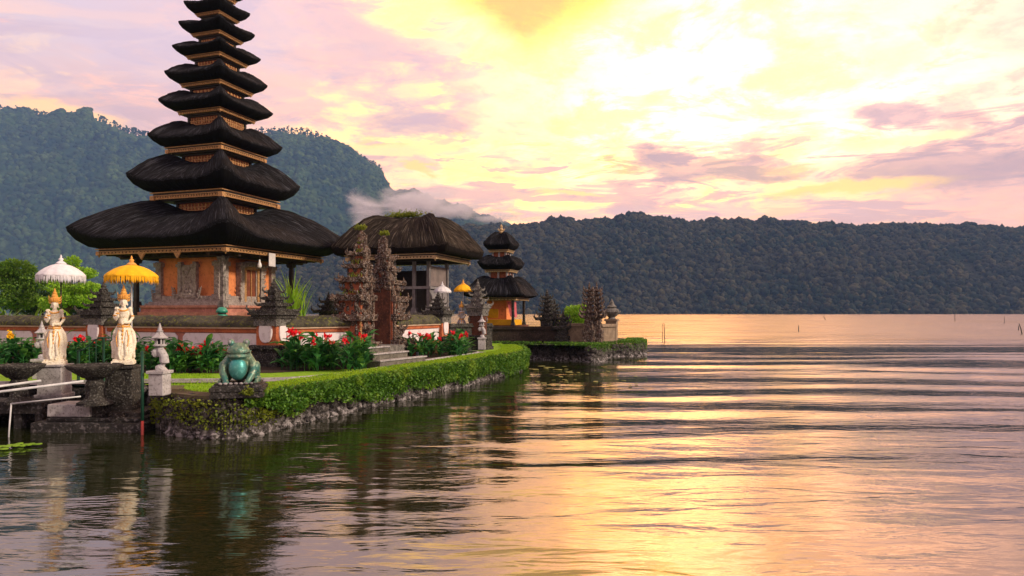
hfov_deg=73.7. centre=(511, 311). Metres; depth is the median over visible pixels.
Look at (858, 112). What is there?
sky
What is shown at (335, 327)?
compound wall
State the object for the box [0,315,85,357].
compound wall
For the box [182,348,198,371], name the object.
canna lily
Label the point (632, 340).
ground cover
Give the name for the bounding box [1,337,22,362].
canna lily
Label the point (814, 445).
water
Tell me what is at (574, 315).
round bush
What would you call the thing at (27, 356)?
canna lily
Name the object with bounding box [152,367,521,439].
retaining wall
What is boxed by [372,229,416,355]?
split gate
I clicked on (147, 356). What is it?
canna lily
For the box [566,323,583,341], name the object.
stone wall
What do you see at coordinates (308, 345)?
canna lily
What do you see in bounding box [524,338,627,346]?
island ground
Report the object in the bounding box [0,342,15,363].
canna lily
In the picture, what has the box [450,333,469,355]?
canna lily
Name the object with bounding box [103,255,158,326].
parasol
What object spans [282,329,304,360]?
canna lily
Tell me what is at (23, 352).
canna lily
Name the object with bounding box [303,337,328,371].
canna lily
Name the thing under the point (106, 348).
canna lily
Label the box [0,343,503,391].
lawn
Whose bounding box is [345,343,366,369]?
canna lily
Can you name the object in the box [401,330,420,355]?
canna lily
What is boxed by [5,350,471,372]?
bed soil
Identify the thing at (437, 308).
wall pier
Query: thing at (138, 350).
canna lily
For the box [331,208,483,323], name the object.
pavilion
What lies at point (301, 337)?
canna lily
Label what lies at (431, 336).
canna lily
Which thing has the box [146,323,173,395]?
stone lantern
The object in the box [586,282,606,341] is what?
narrow gate
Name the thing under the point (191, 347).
canna lily
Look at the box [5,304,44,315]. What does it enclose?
palm plant
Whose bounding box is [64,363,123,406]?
stone basin
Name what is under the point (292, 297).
tall grass
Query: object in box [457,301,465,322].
statue
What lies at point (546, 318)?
carved spire
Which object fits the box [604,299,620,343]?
urn pillar
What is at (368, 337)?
canna lily
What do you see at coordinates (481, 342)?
stone lantern
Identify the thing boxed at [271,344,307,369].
canna lily
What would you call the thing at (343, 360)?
canna lily
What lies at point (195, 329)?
compound wall
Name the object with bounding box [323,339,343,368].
canna lily
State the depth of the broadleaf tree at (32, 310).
46.66 m
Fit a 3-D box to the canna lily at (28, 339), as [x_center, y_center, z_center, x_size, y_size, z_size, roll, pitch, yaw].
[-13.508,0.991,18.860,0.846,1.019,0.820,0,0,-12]
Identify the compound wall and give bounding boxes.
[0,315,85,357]
[103,315,255,357]
[286,315,350,364]
[396,314,443,355]
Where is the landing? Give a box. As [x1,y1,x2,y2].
[381,344,403,350]
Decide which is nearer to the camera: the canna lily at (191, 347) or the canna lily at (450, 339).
the canna lily at (191, 347)
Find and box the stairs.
[305,346,426,368]
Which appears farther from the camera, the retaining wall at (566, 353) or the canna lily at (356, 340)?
the retaining wall at (566, 353)
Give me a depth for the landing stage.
12.57 m
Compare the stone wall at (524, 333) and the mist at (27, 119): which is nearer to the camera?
the stone wall at (524, 333)
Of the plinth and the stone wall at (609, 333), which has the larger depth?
the stone wall at (609, 333)
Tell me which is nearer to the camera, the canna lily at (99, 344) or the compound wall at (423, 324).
the canna lily at (99, 344)
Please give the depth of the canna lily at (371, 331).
19.28 m
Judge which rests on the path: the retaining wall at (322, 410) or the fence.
the fence
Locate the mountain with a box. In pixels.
[0,111,458,311]
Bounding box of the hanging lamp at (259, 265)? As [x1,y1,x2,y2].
[257,253,261,267]
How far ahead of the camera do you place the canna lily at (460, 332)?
24.05 m
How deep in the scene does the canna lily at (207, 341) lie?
16.85 m
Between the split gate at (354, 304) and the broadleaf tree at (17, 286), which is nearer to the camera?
the split gate at (354, 304)
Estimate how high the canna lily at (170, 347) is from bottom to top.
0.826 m
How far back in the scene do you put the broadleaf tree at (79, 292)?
41.68 m
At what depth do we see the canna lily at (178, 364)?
16.73 m
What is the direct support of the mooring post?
in the water
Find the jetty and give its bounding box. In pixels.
[0,397,75,428]
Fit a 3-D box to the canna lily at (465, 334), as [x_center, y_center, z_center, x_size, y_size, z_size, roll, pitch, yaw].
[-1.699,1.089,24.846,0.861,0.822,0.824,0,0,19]
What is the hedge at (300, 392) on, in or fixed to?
on the retaining wall at (322, 410)
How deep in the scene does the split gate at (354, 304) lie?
20.25 m
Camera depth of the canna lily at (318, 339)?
17.44 m
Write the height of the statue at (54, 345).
1.520 m
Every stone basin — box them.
[0,363,45,404]
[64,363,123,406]
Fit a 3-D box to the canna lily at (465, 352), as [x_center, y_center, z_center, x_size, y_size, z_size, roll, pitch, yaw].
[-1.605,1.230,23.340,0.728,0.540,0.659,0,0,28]
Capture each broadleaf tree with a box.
[0,258,49,315]
[7,288,73,315]
[37,254,100,312]
[63,305,88,315]
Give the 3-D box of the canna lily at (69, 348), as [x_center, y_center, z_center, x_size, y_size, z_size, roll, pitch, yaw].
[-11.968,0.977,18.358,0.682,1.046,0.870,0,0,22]
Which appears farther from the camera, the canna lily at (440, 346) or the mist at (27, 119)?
the mist at (27, 119)
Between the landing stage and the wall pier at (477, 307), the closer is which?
the landing stage
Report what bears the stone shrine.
on the lawn at (267, 375)
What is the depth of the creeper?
12.00 m
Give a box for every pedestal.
[34,363,74,398]
[105,365,144,410]
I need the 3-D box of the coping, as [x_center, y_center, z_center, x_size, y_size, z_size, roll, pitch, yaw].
[-5.740,1.501,12.796,2.677,0.097,1.455,0,0,12]
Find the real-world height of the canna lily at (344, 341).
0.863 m
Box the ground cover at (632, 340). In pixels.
[492,337,647,353]
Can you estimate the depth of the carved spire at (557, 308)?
34.29 m
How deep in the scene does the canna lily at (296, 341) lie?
17.75 m
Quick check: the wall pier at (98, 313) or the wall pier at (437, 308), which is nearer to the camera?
the wall pier at (98, 313)
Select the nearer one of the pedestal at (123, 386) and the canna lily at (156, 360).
the pedestal at (123, 386)
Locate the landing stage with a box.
[30,401,155,432]
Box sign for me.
[269,253,274,266]
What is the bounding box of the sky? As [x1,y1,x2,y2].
[0,0,1023,227]
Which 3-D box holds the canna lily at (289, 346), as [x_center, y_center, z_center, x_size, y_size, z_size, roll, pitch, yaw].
[-5.751,0.940,17.618,0.954,1.121,0.838,0,0,25]
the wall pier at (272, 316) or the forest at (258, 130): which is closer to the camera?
the wall pier at (272, 316)
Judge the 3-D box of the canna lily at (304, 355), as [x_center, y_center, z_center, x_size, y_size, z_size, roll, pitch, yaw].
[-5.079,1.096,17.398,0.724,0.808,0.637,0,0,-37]
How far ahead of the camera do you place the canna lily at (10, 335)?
18.49 m
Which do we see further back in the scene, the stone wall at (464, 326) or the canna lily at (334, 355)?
the stone wall at (464, 326)
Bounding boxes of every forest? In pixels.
[0,104,381,168]
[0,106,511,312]
[0,108,367,160]
[275,211,1023,313]
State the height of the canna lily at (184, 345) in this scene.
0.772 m
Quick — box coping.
[166,385,217,399]
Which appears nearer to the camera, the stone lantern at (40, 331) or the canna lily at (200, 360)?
the stone lantern at (40, 331)
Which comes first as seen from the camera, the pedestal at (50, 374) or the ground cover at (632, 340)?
the pedestal at (50, 374)
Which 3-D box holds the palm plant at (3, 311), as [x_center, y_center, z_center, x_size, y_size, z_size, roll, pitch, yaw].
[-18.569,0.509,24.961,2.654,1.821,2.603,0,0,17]
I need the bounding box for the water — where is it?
[0,313,1023,575]
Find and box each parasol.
[35,255,85,326]
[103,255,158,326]
[433,282,450,301]
[454,280,472,291]
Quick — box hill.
[276,221,1023,313]
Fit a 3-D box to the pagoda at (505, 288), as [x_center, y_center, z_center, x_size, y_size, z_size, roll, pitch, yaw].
[-0.561,-1.550,35.998,3.307,6.140,3.303,0,0,18]
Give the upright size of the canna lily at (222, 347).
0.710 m
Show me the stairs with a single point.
(384, 357)
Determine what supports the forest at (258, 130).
on the mountain
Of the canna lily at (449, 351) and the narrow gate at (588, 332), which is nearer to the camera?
the canna lily at (449, 351)
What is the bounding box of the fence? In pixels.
[77,337,110,380]
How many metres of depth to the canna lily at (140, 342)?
19.31 m
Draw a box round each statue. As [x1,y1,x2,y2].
[42,288,67,364]
[111,285,136,364]
[217,339,260,383]
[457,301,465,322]
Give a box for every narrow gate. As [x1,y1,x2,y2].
[578,282,600,341]
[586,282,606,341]
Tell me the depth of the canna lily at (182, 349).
16.89 m
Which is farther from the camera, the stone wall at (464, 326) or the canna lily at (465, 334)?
the stone wall at (464, 326)
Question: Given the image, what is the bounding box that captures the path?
[0,351,481,384]
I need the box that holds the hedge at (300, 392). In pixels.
[243,342,531,417]
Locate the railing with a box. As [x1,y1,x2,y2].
[0,380,83,436]
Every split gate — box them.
[328,223,381,346]
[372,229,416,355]
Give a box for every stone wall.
[449,323,493,349]
[492,326,557,343]
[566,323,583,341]
[601,324,616,342]
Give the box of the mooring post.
[141,351,143,434]
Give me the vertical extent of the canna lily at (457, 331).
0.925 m
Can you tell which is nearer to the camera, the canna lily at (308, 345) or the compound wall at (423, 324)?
the canna lily at (308, 345)
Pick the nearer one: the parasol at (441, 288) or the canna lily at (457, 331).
the canna lily at (457, 331)
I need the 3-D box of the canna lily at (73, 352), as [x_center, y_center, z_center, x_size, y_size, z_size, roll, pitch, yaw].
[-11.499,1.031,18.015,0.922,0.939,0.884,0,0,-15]
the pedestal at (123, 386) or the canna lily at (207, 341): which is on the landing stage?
the pedestal at (123, 386)
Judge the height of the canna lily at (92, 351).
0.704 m
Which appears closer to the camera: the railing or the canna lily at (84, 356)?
the railing
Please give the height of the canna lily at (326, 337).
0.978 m
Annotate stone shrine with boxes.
[311,292,337,314]
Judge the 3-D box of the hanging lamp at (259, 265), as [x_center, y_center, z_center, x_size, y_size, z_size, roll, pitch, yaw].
[-9.819,-2.005,26.558,0.170,0.590,0.170,0,0,0]
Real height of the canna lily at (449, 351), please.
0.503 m
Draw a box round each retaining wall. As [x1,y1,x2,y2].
[0,381,155,420]
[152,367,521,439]
[503,340,647,361]
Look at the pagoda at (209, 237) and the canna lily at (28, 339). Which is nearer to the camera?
the canna lily at (28, 339)
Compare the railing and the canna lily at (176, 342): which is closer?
the railing
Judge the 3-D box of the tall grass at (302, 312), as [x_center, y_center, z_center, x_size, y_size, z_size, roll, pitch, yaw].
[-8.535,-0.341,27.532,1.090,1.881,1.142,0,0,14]
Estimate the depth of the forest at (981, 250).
863.48 m
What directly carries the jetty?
in the water
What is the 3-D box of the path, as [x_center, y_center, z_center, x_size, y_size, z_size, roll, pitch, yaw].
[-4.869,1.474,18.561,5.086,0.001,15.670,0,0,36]
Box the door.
[245,266,259,301]
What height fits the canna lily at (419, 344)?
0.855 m
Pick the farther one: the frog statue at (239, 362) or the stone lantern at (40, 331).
the stone lantern at (40, 331)
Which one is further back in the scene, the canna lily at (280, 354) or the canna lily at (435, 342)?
the canna lily at (435, 342)
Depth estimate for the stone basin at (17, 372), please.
12.76 m
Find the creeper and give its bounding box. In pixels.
[148,395,314,436]
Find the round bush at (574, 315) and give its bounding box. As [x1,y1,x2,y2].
[559,304,586,322]
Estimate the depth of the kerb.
14.81 m
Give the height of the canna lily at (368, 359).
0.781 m
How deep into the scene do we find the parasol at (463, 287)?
26.97 m
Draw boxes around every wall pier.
[74,281,130,361]
[245,278,301,366]
[421,292,454,352]
[462,280,493,350]
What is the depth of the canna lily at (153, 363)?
17.83 m
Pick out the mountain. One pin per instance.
(30, 145)
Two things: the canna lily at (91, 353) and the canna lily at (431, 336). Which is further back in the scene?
the canna lily at (431, 336)
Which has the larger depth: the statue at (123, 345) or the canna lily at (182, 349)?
the canna lily at (182, 349)
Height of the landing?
0.540 m
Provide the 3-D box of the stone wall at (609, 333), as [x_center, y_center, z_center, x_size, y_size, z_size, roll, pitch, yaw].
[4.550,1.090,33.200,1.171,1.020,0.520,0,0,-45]
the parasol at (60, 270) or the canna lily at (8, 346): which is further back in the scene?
the canna lily at (8, 346)
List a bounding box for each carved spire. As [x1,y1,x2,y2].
[533,290,559,325]
[550,298,561,325]
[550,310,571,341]
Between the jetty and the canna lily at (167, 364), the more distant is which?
the canna lily at (167, 364)
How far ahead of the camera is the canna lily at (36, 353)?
18.29 m
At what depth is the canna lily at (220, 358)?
17.16 m
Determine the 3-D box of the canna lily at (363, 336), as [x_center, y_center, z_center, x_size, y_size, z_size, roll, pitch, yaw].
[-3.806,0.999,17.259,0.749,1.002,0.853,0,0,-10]
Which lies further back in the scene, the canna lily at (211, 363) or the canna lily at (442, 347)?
the canna lily at (442, 347)
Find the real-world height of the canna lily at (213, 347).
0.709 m
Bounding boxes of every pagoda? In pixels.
[66,0,339,315]
[462,224,537,325]
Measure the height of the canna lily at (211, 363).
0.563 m
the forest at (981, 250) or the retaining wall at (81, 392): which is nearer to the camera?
the retaining wall at (81, 392)
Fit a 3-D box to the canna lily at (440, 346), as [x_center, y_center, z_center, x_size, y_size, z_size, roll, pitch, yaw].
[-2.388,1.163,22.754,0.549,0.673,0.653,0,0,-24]
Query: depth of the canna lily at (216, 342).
17.50 m
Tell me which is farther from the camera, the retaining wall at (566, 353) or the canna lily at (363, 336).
the retaining wall at (566, 353)
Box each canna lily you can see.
[0,330,24,363]
[0,341,35,362]
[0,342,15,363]
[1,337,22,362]
[7,334,36,360]
[11,337,33,362]
[14,340,41,362]
[66,329,75,362]
[67,334,92,363]
[71,338,98,362]
[79,340,110,362]
[82,336,101,362]
[86,341,101,362]
[94,334,111,362]
[97,328,114,362]
[135,331,151,364]
[135,344,145,364]
[136,342,158,370]
[141,336,178,366]
[141,341,157,368]
[150,345,179,369]
[158,339,181,369]
[165,349,192,372]
[166,337,190,355]
[168,342,196,372]
[175,343,196,371]
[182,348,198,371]
[187,346,205,370]
[189,345,213,372]
[190,333,222,371]
[195,340,226,365]
[195,350,223,372]
[202,344,223,371]
[210,342,228,358]
[212,347,226,370]
[269,327,303,369]
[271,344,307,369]
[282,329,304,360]
[282,331,307,368]
[284,331,308,367]
[298,339,326,370]
[300,336,311,368]
[301,332,334,370]
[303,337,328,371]
[320,332,339,369]
[322,341,341,370]
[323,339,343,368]
[334,350,364,371]
[338,331,370,370]
[338,337,356,362]
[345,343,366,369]
[350,332,375,368]
[360,336,375,357]
[361,329,378,346]
[364,343,376,368]
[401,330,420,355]
[410,332,428,355]
[412,333,435,355]
[420,333,436,356]
[430,331,439,354]
[432,337,445,355]
[436,337,446,354]
[443,331,466,354]
[443,341,454,355]
[449,329,468,354]
[450,328,472,351]
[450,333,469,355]
[462,331,473,349]
[462,340,473,353]
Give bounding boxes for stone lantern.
[30,321,45,378]
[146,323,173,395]
[477,315,485,349]
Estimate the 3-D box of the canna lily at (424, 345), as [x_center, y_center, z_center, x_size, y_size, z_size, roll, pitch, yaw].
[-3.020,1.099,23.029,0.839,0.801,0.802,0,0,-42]
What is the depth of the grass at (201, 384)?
14.36 m
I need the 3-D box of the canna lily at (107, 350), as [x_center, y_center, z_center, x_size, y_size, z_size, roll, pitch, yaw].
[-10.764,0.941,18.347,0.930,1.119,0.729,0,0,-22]
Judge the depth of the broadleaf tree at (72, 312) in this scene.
45.50 m
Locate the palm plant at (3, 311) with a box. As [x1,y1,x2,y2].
[0,302,36,315]
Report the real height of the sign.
0.520 m
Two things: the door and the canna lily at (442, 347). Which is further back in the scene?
the door
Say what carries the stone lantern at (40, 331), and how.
on the lawn at (267, 375)
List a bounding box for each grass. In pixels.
[81,373,277,392]
[266,271,310,308]
[291,282,313,315]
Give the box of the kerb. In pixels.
[0,350,478,383]
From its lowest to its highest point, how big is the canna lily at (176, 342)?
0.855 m
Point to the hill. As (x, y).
(969, 266)
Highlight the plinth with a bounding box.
[209,379,267,398]

